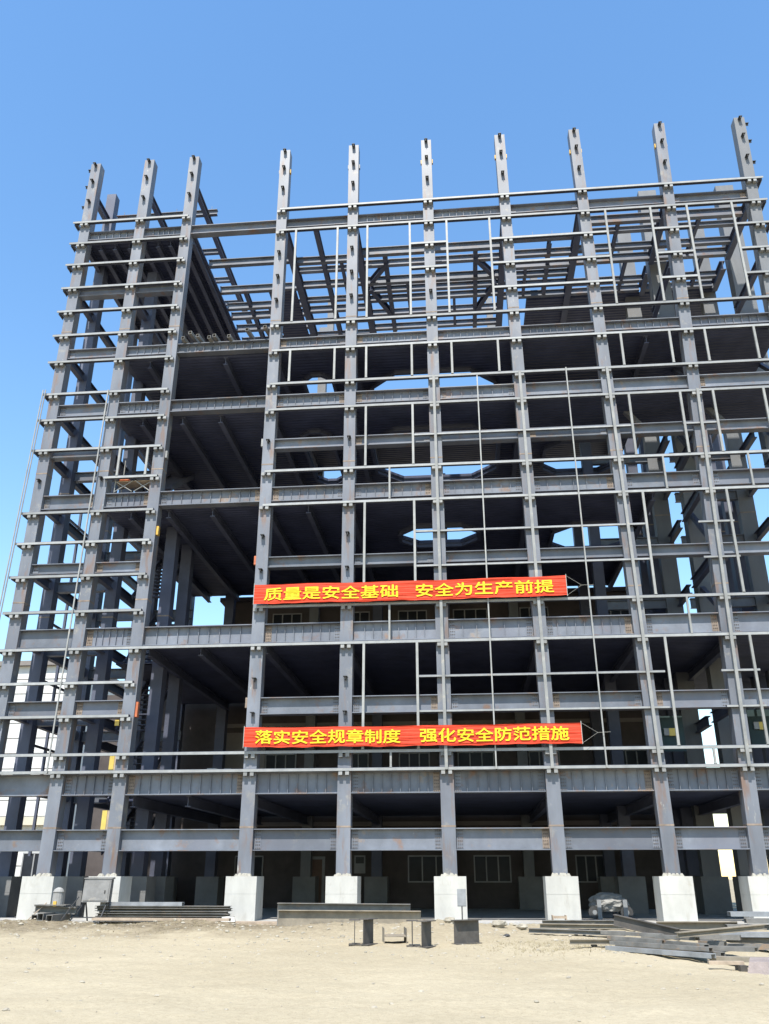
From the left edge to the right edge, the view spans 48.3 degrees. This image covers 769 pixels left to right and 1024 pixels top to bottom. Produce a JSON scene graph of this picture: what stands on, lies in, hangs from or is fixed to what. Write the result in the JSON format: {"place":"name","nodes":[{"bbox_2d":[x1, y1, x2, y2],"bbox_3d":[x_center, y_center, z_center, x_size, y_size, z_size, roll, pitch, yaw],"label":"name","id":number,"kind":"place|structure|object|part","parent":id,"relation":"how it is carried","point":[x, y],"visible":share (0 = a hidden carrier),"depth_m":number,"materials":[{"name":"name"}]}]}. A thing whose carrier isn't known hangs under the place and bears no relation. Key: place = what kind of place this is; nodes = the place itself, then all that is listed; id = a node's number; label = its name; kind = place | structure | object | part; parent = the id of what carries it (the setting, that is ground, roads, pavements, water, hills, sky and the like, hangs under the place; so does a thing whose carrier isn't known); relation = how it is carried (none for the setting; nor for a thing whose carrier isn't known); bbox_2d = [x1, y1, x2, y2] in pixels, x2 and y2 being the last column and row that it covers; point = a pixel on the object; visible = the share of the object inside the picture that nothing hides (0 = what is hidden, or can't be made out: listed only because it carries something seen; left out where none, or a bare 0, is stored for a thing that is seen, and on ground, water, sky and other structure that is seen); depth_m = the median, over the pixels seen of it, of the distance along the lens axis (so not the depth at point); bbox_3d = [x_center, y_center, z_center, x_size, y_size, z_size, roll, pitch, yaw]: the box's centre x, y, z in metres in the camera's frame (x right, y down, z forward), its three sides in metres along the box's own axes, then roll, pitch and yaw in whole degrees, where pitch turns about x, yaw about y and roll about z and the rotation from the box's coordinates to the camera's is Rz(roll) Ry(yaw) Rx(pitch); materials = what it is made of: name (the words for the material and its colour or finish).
{"place":"outdoors","nodes":[
{"label":"outdoors","id":0,"kind":"place"},
{"bbox_2d":[0,918,737,958],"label":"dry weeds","id":1,"kind":"object","parent":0,"point":[115,924],"visible":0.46,"depth_m":23.81,"materials":[{"name":"beige plant"}]},
{"bbox_2d":[0,879,768,1023],"bbox_3d":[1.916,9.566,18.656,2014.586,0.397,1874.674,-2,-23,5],"label":"ground","id":2,"kind":"structure","parent":0,"point":[446,997],"depth_m":14.92,"materials":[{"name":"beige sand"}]},
{"bbox_2d":[37,913,54,920],"bbox_3d":[-12.116,14.615,31.000,0.240,0.240,1.206,-4,-23,10],"label":"square tube","id":3,"kind":"object","parent":2,"relation":"on","point":[41,916],"visible":0.57,"depth_m":30.57,"materials":[{"name":"metal"}]},
{"bbox_2d":[33,904,77,913],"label":"scrap beam","id":4,"kind":"structure","parent":2,"relation":"on","point":[59,909],"depth_m":31.29,"materials":[{"name":"metal"}]},
{"bbox_2d":[52,887,64,904],"bbox_3d":[-11.959,14.096,31.418,0.417,0.630,0.429,-2,-23,5],"label":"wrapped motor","id":5,"kind":"object","parent":4,"relation":"on","point":[58,895],"visible":1,"depth_m":31.30,"materials":[{"name":"white plastic"}]},
{"bbox_2d":[46,914,70,920],"bbox_3d":[-11.752,14.627,30.904,0.240,0.240,1.256,-4,-23,10],"label":"square tube","id":6,"kind":"object","parent":2,"relation":"on","point":[55,917],"visible":0.7,"depth_m":30.70,"materials":[{"name":"metal"}]},
{"bbox_2d":[0,660,123,875],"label":"white building","id":7,"kind":"structure","parent":2,"relation":"on","point":[26,864],"depth_m":70.32,"materials":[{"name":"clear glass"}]},
{"bbox_2d":[20,852,38,875],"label":"window","id":8,"kind":"structure","parent":7,"relation":"in","point":[29,863],"depth_m":66.84,"materials":[{"name":"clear glass"}]},
{"bbox_2d":[60,896,78,920],"bbox_3d":[-11.450,14.434,31.066,0.697,0.918,0.050,20,-30,-39],"label":"leaning bar","id":9,"kind":"object","parent":2,"relation":"on","point":[69,908],"visible":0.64,"depth_m":31.11,"materials":[{"name":"metal"}]},
{"bbox_2d":[70,877,114,923],"bbox_3d":[-10.747,14.313,31.534,1.522,1.622,0.752,0,-23,1],"label":"distribution cabinet","id":10,"kind":"object","parent":2,"relation":"on","point":[97,889],"visible":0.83,"depth_m":31.64,"materials":[{"name":"grey metal"}]},
{"bbox_3d":[-10.633,13.978,31.668,0.900,0.680,0.127,0,-23,1],"label":"cabinet door","id":11,"kind":"part","parent":10,"relation":"part of","materials":[{"name":"grey paint"}]},
{"bbox_2d":[99,922,142,923],"bbox_3d":[-8.075,15.081,31.468,5.037,0.085,0.450,-2,-23,4],"label":"steel bar","id":12,"kind":"object","parent":2,"relation":"on","point":[119,922],"visible":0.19,"depth_m":31.59,"materials":[{"name":"grey metal"}]},
{"bbox_2d":[95,921,220,921],"bbox_3d":[-8.060,14.968,31.431,5.072,0.085,0.450,-2,-23,5],"label":"steel bar","id":13,"kind":"object","parent":12,"relation":"on","point":[128,921],"visible":0.1,"depth_m":31.33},
{"bbox_2d":[95,916,234,917],"bbox_3d":[-8.085,14.921,31.549,5.133,0.085,0.450,-2,-23,5],"label":"steel bar","id":14,"kind":"object","parent":13,"relation":"on","point":[153,917],"visible":0.48,"depth_m":31.51,"materials":[{"name":"grey metal"}]},
{"bbox_2d":[98,914,229,916],"bbox_3d":[-8.136,14.827,31.555,4.991,0.085,0.450,-2,-23,5],"label":"steel bar","id":15,"kind":"object","parent":14,"relation":"on","point":[191,915],"visible":0.86,"depth_m":31.47,"materials":[{"name":"grey metal"}]},
{"bbox_2d":[97,911,229,913],"bbox_3d":[-8.142,14.735,31.566,4.854,0.085,0.450,-2,-23,4],"label":"steel bar","id":16,"kind":"object","parent":15,"relation":"on","point":[167,912],"visible":0.98,"depth_m":31.42,"materials":[{"name":"grey metal"}]},
{"bbox_2d":[95,908,232,910],"bbox_3d":[-8.144,14.674,31.649,5.080,0.085,0.450,-2,-23,5],"label":"steel bar","id":17,"kind":"object","parent":16,"relation":"on","point":[129,909],"visible":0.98,"depth_m":31.56,"materials":[{"name":"grey metal"}]},
{"bbox_2d":[97,905,229,908],"bbox_3d":[-8.155,14.561,31.611,5.035,0.085,0.450,-2,-23,4],"label":"steel bar","id":18,"kind":"object","parent":17,"relation":"on","point":[189,907],"visible":0.98,"depth_m":31.54,"materials":[{"name":"grey metal"}]},
{"bbox_2d":[100,902,184,905],"bbox_3d":[-8.957,14.492,31.720,3.100,0.120,0.300,-2,-23,5],"label":"steel channel","id":19,"kind":"object","parent":18,"relation":"on","point":[145,903],"visible":0.98,"depth_m":31.58,"materials":[{"name":"grey metal"}]},
{"bbox_2d":[91,918,230,920],"bbox_3d":[-7.953,14.498,30.526,5.000,0.085,0.280,-2,-23,5],"label":"plank","id":20,"kind":"object","parent":2,"relation":"on","point":[150,919],"visible":1,"depth_m":30.42,"materials":[{"name":"beige wood"}]},
{"bbox_2d":[221,916,235,921],"bbox_3d":[-5.636,14.750,30.945,0.577,0.294,0.486,-2,-23,5],"label":"concrete block","id":21,"kind":"object","parent":2,"relation":"on","point":[233,919],"visible":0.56,"depth_m":30.84,"materials":[{"name":"concrete"}]},
{"bbox_2d":[235,921,276,924],"bbox_3d":[-4.634,14.867,31.021,2.040,0.100,0.600,-2,-23,5],"label":"board stack","id":22,"kind":"object","parent":2,"relation":"on","point":[260,922],"visible":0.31,"depth_m":30.77,"materials":[{"name":"beige wood"}]},
{"bbox_2d":[277,903,410,925],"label":"steel beam","id":23,"kind":"structure","parent":2,"relation":"on","point":[338,906],"depth_m":29.28,"materials":[{"name":"grey metal"}]},
{"bbox_2d":[278,910,420,926],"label":"steel beam","id":24,"kind":"structure","parent":2,"relation":"on","point":[286,918],"depth_m":28.52,"materials":[{"name":"grey metal"}]},
{"bbox_2d":[349,919,359,944],"bbox_3d":[-0.786,11.043,22.552,0.300,0.600,0.400,0,-23,-1],"label":"beam offcut","id":25,"kind":"object","parent":2,"relation":"on","point":[354,920],"visible":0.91,"depth_m":22.47,"materials":[{"name":"metal"}]},
{"bbox_2d":[358,918,377,945],"bbox_3d":[-0.426,10.976,22.436,0.280,0.620,0.550,-11,-26,25],"label":"beam offcut","id":26,"kind":"object","parent":2,"relation":"on","point":[367,931],"visible":1,"depth_m":22.40,"materials":[{"name":"metal"}]},
{"bbox_2d":[85,587,662,908],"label":"factory hall","id":27,"kind":"structure","parent":2,"relation":"on","point":[491,879],"depth_m":47.53,"materials":[{"name":"grey metal"}]},
{"bbox_2d":[234,856,263,875],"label":"window","id":28,"kind":"structure","parent":27,"relation":"in","point":[258,865],"depth_m":46.81,"materials":[{"name":"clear glass"}]},
{"bbox_2d":[265,754,296,768],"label":"window","id":29,"kind":"structure","parent":27,"relation":"in","point":[271,760],"depth_m":48.88,"materials":[{"name":"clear glass"}]},
{"bbox_2d":[272,613,301,623],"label":"window","id":30,"kind":"structure","parent":27,"relation":"in","point":[287,617],"depth_m":52.16,"materials":[{"name":"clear glass"}]},
{"bbox_2d":[312,856,324,902],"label":"door","id":31,"kind":"structure","parent":27,"relation":"in","point":[318,862],"depth_m":46.33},
{"bbox_2d":[353,753,368,767],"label":"window","id":32,"kind":"structure","parent":27,"relation":"in","point":[360,760],"depth_m":48.49,"materials":[{"name":"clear glass"}]},
{"bbox_2d":[355,611,369,620],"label":"window","id":33,"kind":"structure","parent":27,"relation":"in","point":[364,615],"depth_m":51.78,"materials":[{"name":"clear glass"}]},
{"bbox_2d":[398,610,426,619],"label":"window","id":34,"kind":"structure","parent":27,"relation":"in","point":[402,614],"depth_m":51.53,"materials":[{"name":"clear glass"}]},
{"bbox_2d":[399,752,429,766],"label":"window","id":35,"kind":"structure","parent":27,"relation":"in","point":[406,759],"depth_m":48.24,"materials":[{"name":"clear glass"}]},
{"bbox_2d":[408,855,442,882],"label":"window","id":36,"kind":"structure","parent":27,"relation":"in","point":[421,868],"depth_m":45.98,"materials":[{"name":"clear glass"}]},
{"bbox_2d":[453,608,487,618],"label":"window","id":37,"kind":"structure","parent":27,"relation":"in","point":[478,612],"depth_m":51.24,"materials":[{"name":"black glass"}]},
{"bbox_2d":[457,751,494,765],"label":"window","id":38,"kind":"structure","parent":27,"relation":"in","point":[478,758],"depth_m":47.95,"materials":[{"name":"black glass"}]},
{"bbox_2d":[473,855,511,882],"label":"window","id":39,"kind":"structure","parent":27,"relation":"in","point":[487,868],"depth_m":45.66,"materials":[{"name":"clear glass"}]},
{"bbox_2d":[519,607,548,616],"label":"window","id":40,"kind":"structure","parent":27,"relation":"in","point":[524,611],"depth_m":50.94,"materials":[{"name":"black glass"}]},
{"bbox_2d":[528,750,559,765],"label":"window","id":41,"kind":"structure","parent":27,"relation":"in","point":[535,757],"depth_m":47.64,"materials":[{"name":"black glass"}]},
{"bbox_2d":[575,855,603,882],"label":"window","id":42,"kind":"structure","parent":27,"relation":"in","point":[588,867],"depth_m":45.25,"materials":[{"name":"black glass"}]},
{"bbox_2d":[608,611,628,614],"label":"window","id":43,"kind":"structure","parent":27,"relation":"in","point":[609,612],"depth_m":50.43,"materials":[{"name":"black glass"}]},
{"bbox_2d":[623,749,647,764],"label":"window","id":44,"kind":"structure","parent":27,"relation":"in","point":[631,757],"depth_m":47.20,"materials":[{"name":"black glass"}]},
{"bbox_2d":[0,115,768,924],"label":"steel frame building","id":45,"kind":"structure","parent":2,"relation":"on","point":[238,445],"depth_m":40.83,"materials":[{"name":"grey paint"}]},
{"bbox_2d":[100,810,109,829],"bbox_3d":[-11.251,12.456,34.677,0.380,0.730,0.050,-2,-23,5],"label":"yellow post","id":46,"kind":"object","parent":45,"relation":"on","point":[105,819],"visible":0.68,"depth_m":34.67,"materials":[{"name":"paint"}]},
{"bbox_2d":[108,756,115,773],"bbox_3d":[-11.221,10.482,35.516,0.380,0.740,0.050,-2,-23,5],"label":"yellow post","id":47,"kind":"object","parent":45,"relation":"on","point":[112,761],"visible":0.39,"depth_m":35.53,"materials":[{"name":"paint"}]},
{"bbox_2d":[114,719,119,725],"bbox_3d":[-11.199,8.876,36.110,0.180,0.280,0.350,-2,-23,5],"label":"work lamp","id":48,"kind":"object","parent":45,"relation":"hanging from","point":[117,722],"visible":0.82,"depth_m":35.96,"materials":[{"name":"yellow paint"}]},
{"bbox_2d":[114,452,153,492],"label":"scaffold","id":49,"kind":"object","parent":45,"relation":"on","point":[132,484],"visible":0.76,"depth_m":40.52,"materials":[{"name":"metal"}]},
{"bbox_2d":[181,336,188,342],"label":"square tube","id":50,"kind":"object","parent":45,"relation":"on","point":[184,339],"visible":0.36,"depth_m":43.04,"materials":[{"name":"metal"}]},
{"bbox_2d":[188,331,199,342],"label":"square tube","id":51,"kind":"object","parent":45,"relation":"on","point":[193,336],"visible":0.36,"depth_m":43.28,"materials":[{"name":"metal"}]},
{"bbox_2d":[196,334,204,342],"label":"square tube","id":52,"kind":"object","parent":45,"relation":"on","point":[199,338],"visible":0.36,"depth_m":43.05,"materials":[{"name":"metal"}]},
{"bbox_2d":[207,335,214,341],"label":"square tube","id":53,"kind":"object","parent":45,"relation":"on","point":[210,338],"visible":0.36,"depth_m":42.89,"materials":[{"name":"metal"}]},
{"bbox_2d":[212,334,220,341],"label":"square tube","id":54,"kind":"object","parent":45,"relation":"on","point":[215,337],"visible":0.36,"depth_m":42.97,"materials":[{"name":"metal"}]},
{"bbox_2d":[206,768,228,772],"bbox_3d":[-6.665,10.545,34.975,1.900,0.160,0.300,-2,-23,5],"label":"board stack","id":55,"kind":"object","parent":45,"relation":"on","point":[215,772],"visible":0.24,"depth_m":34.91,"materials":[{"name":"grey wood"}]},
{"bbox_2d":[227,334,234,340],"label":"square tube","id":56,"kind":"object","parent":45,"relation":"on","point":[229,337],"visible":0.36,"depth_m":42.84,"materials":[{"name":"metal"}]},
{"bbox_2d":[245,328,255,339],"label":"square tube","id":57,"kind":"object","parent":45,"relation":"attached to","point":[250,334],"visible":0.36,"depth_m":43.07,"materials":[{"name":"metal"}]},
{"bbox_2d":[263,325,269,336],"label":"square tube","id":58,"kind":"object","parent":45,"relation":"attached to","point":[266,329],"visible":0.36,"depth_m":42.89,"materials":[{"name":"metal"}]},
{"bbox_2d":[243,721,599,747],"bbox_3d":[1.565,8.843,34.057,14.593,0.890,0.127,-2,-23,5],"label":"banner","id":59,"kind":"object","parent":45,"relation":"attached to","point":[496,734],"visible":1,"depth_m":34.06,"materials":[{"name":"red fabric"}]},
{"bbox_2d":[253,574,592,604],"bbox_3d":[1.544,3.278,36.417,14.453,0.972,0.143,-2,-23,5],"label":"banner","id":60,"kind":"object","parent":45,"relation":"attached to","point":[422,590],"visible":1,"depth_m":36.45,"materials":[{"name":"red fabric"}]},
{"bbox_2d":[659,716,685,751],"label":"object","id":61,"kind":"object","parent":45,"relation":"attached to","point":[667,726],"visible":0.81,"depth_m":34.62,"materials":[{"name":"metal"}]},
{"bbox_2d":[746,709,768,744],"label":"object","id":62,"kind":"object","parent":45,"relation":"attached to","point":[756,729],"visible":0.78,"depth_m":34.42,"materials":[{"name":"metal"}]},
{"bbox_2d":[382,926,406,943],"bbox_3d":[0.271,11.507,23.341,0.620,0.360,1.000,1,-23,-3],"label":"beam offcut","id":63,"kind":"object","parent":2,"relation":"on","point":[384,935],"visible":0.98,"depth_m":23.20,"materials":[{"name":"metal"}]},
{"bbox_2d":[406,920,417,946],"bbox_3d":[0.720,10.921,22.236,0.300,0.620,0.400,0,-23,-1],"label":"beam offcut","id":64,"kind":"object","parent":2,"relation":"on","point":[412,945],"visible":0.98,"depth_m":22.11,"materials":[{"name":"metal"}]},
{"bbox_2d":[416,920,435,947],"bbox_3d":[1.079,10.875,22.111,0.300,0.620,0.550,-12,-26,27],"label":"beam offcut","id":65,"kind":"object","parent":2,"relation":"on","point":[426,942],"visible":1,"depth_m":22.07,"materials":[{"name":"metal"}]},
{"bbox_2d":[443,917,454,922],"bbox_3d":[2.092,13.165,27.674,0.379,0.188,0.236,5,-24,-11],"label":"stone","id":66,"kind":"object","parent":2,"relation":"on","point":[447,919],"visible":0.91,"depth_m":27.63,"materials":[{"name":"beige stone"}]},
{"bbox_2d":[457,889,465,918],"bbox_3d":[2.421,12.389,26.790,0.280,1.120,0.240,-2,-23,5],"label":"meter box","id":67,"kind":"object","parent":2,"relation":"on","point":[461,898],"visible":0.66,"depth_m":26.87,"materials":[{"name":"metal"}]},
{"bbox_2d":[451,919,481,944],"bbox_3d":[2.168,11.095,22.672,0.850,0.580,0.240,15,-27,-32],"label":"beam offcut","id":68,"kind":"object","parent":2,"relation":"on","point":[466,931],"visible":1,"depth_m":22.66,"materials":[{"name":"metal"}]},
{"bbox_2d":[491,920,507,927],"bbox_3d":[3.721,13.430,27.970,0.474,0.250,0.443,-19,-29,37],"label":"stone","id":69,"kind":"object","parent":2,"relation":"on","point":[499,923],"visible":0.93,"depth_m":27.84,"materials":[{"name":"beige stone"}]},
{"bbox_2d":[516,923,527,929],"bbox_3d":[4.417,13.288,27.503,0.338,0.189,0.273,-17,-29,35],"label":"stone","id":70,"kind":"object","parent":2,"relation":"on","point":[523,926],"visible":1,"depth_m":27.43,"materials":[{"name":"beige stone"}]},
{"bbox_2d":[551,915,566,919],"bbox_3d":[6.190,14.447,30.357,0.500,0.320,0.530,-2,-23,5],"label":"crate","id":71,"kind":"object","parent":2,"relation":"on","point":[553,917],"visible":0.34,"depth_m":30.16,"materials":[{"name":"beige wood"}]},
{"bbox_2d":[528,928,625,935],"bbox_3d":[5.554,12.205,24.929,2.891,0.127,0.200,-13,-26,28],"label":"steel profile","id":72,"kind":"object","parent":2,"relation":"on","point":[564,931],"visible":0.91,"depth_m":24.99,"materials":[{"name":"grey metal"}]},
{"bbox_2d":[542,920,613,923],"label":"steel profile","id":73,"kind":"object","parent":2,"relation":"on","point":[582,921],"visible":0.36,"depth_m":27.87,"materials":[{"name":"grey metal"}]},
{"bbox_2d":[540,923,624,928],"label":"steel profile","id":74,"kind":"object","parent":2,"relation":"on","point":[576,926],"visible":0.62,"depth_m":26.26,"materials":[{"name":"grey metal"}]},
{"bbox_2d":[569,939,616,944],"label":"steel profile","id":75,"kind":"object","parent":2,"relation":"on","point":[592,941],"visible":0.64,"depth_m":20.55,"materials":[{"name":"grey metal"}]},
{"bbox_2d":[588,892,632,918],"bbox_3d":[8.898,15.596,33.998,1.720,0.961,1.094,-2,-23,5],"label":"covered cart","id":76,"kind":"object","parent":2,"relation":"on","point":[600,903],"visible":0.99,"depth_m":33.68,"materials":[{"name":"grey fabric"}]},
{"bbox_2d":[613,914,679,940],"bbox_3d":[6.427,10.206,21.088,1.694,0.536,0.140,-18,-29,36],"label":"steel profile","id":77,"kind":"object","parent":2,"relation":"on","point":[634,924],"visible":0.88,"depth_m":21.12,"materials":[{"name":"grey metal"}]},
{"bbox_2d":[605,946,715,958],"bbox_3d":[5.946,9.583,18.691,0.160,0.115,2.977,13,-27,-29],"label":"steel profile","id":78,"kind":"object","parent":2,"relation":"on","point":[668,952],"visible":1,"depth_m":18.47,"materials":[{"name":"grey metal"}]},
{"bbox_2d":[609,940,712,951],"bbox_3d":[6.034,9.553,18.889,0.150,0.099,2.774,14,-27,-30],"label":"steel profile","id":79,"kind":"object","parent":78,"relation":"on","point":[669,946],"visible":1,"depth_m":18.71,"materials":[{"name":"grey metal"}]},
{"bbox_2d":[615,945,725,955],"bbox_3d":[6.234,9.666,18.927,0.160,0.102,2.960,14,-27,-29],"label":"steel profile","id":80,"kind":"object","parent":2,"relation":"on","point":[719,953],"visible":0.33,"depth_m":18.38,"materials":[{"name":"grey metal"}]},
{"bbox_2d":[641,934,740,939],"bbox_3d":[7.635,10.616,21.437,2.369,0.135,0.260,-11,-25,24],"label":"steel profile","id":81,"kind":"object","parent":2,"relation":"on","point":[722,937],"visible":0.41,"depth_m":21.07,"materials":[{"name":"grey metal"}]},
{"bbox_2d":[698,940,726,945],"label":"steel profile","id":82,"kind":"object","parent":2,"relation":"on","point":[717,943],"visible":0.74,"depth_m":19.03,"materials":[{"name":"grey metal"}]},
{"bbox_2d":[707,961,747,971],"bbox_3d":[6.606,8.768,16.564,0.670,0.170,0.400,-2,-23,5],"label":"timber sleeper","id":83,"kind":"object","parent":2,"relation":"on","point":[740,966],"visible":0.93,"depth_m":16.52,"materials":[{"name":"wood"}]},
{"bbox_2d":[709,956,749,961],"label":"steel profile","id":84,"kind":"object","parent":2,"relation":"on","point":[734,958],"visible":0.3,"depth_m":17.43,"materials":[{"name":"beige metal"}]},
{"bbox_2d":[709,945,758,951],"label":"steel profile","id":85,"kind":"object","parent":2,"relation":"on","point":[736,948],"visible":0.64,"depth_m":18.33,"materials":[{"name":"grey metal"}]},
{"bbox_2d":[726,937,768,942],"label":"steel profile","id":86,"kind":"object","parent":2,"relation":"on","point":[754,940],"visible":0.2,"depth_m":21.24,"materials":[{"name":"grey metal"}]},
{"bbox_2d":[727,932,768,936],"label":"steel profile","id":87,"kind":"object","parent":86,"relation":"on","point":[754,934],"visible":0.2,"depth_m":21.13,"materials":[{"name":"grey metal"}]},
{"bbox_2d":[727,943,768,949],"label":"steel profile","id":88,"kind":"object","parent":2,"relation":"on","point":[763,946],"visible":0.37,"depth_m":19.10,"materials":[{"name":"grey metal"}]},
{"bbox_2d":[748,957,768,974],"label":"concrete block","id":89,"kind":"object","parent":2,"relation":"on","point":[758,965],"depth_m":16.00,"materials":[{"name":"grey concrete"}]},
{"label":"steel profile","id":90,"kind":"object","parent":2,"relation":"on","visible":0},
{"bbox_2d":[656,921,736,929],"bbox_3d":[8.281,10.971,22.749,2.047,0.228,0.260,-7,-24,17],"label":"steel profile","id":91,"kind":"object","parent":90,"relation":"on","point":[690,925],"visible":0.62,"depth_m":22.73,"materials":[{"name":"grey metal"}]},
{"bbox_2d":[724,924,768,929],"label":"steel profile","id":92,"kind":"object","parent":91,"relation":"on","point":[766,926],"visible":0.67,"depth_m":22.05,"materials":[{"name":"grey metal"}]},
{"bbox_2d":[744,918,768,923],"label":"steel profile","id":93,"kind":"object","parent":92,"relation":"on","point":[756,920],"visible":1,"depth_m":21.80,"materials":[{"name":"grey metal"}]},
{"bbox_2d":[727,911,768,916],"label":"steel profile","id":94,"kind":"object","parent":93,"relation":"on","point":[747,914],"visible":1,"depth_m":22.38,"materials":[{"name":"grey metal"}]},
{"bbox_2d":[0,0,768,878],"label":"sky","id":95,"kind":"structure","parent":0,"point":[117,85],"materials":[{"name":"blue"}]},
{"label":"steel profile","id":96,"kind":"object","parent":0,"visible":0},
{"bbox_2d":[607,936,665,943],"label":"steel profile","id":97,"kind":"object","parent":96,"relation":"on","point":[637,939],"visible":1,"depth_m":19.58,"materials":[{"name":"grey metal"}]},
{"bbox_2d":[662,940,708,946],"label":"steel profile","id":98,"kind":"object","parent":96,"relation":"on","point":[682,943],"visible":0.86,"depth_m":18.52,"materials":[{"name":"grey metal"}]},
{"bbox_2d":[655,935,699,940],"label":"steel profile","id":99,"kind":"object","parent":98,"relation":"on","point":[674,936],"visible":0.91,"depth_m":19.23,"materials":[{"name":"grey metal"}]},
{"bbox_2d":[600,930,663,936],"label":"steel profile","id":100,"kind":"object","parent":99,"relation":"on","point":[629,933],"visible":0.95,"depth_m":20.01,"materials":[{"name":"grey metal"}]},
{"bbox_2d":[675,924,766,937],"bbox_3d":[7.485,9.305,19.055,2.316,0.243,0.160,7,-24,-16],"label":"steel profile","id":101,"kind":"object","parent":99,"relation":"on","point":[715,931],"visible":1,"depth_m":19.01,"materials":[{"name":"grey metal"}]}
]}

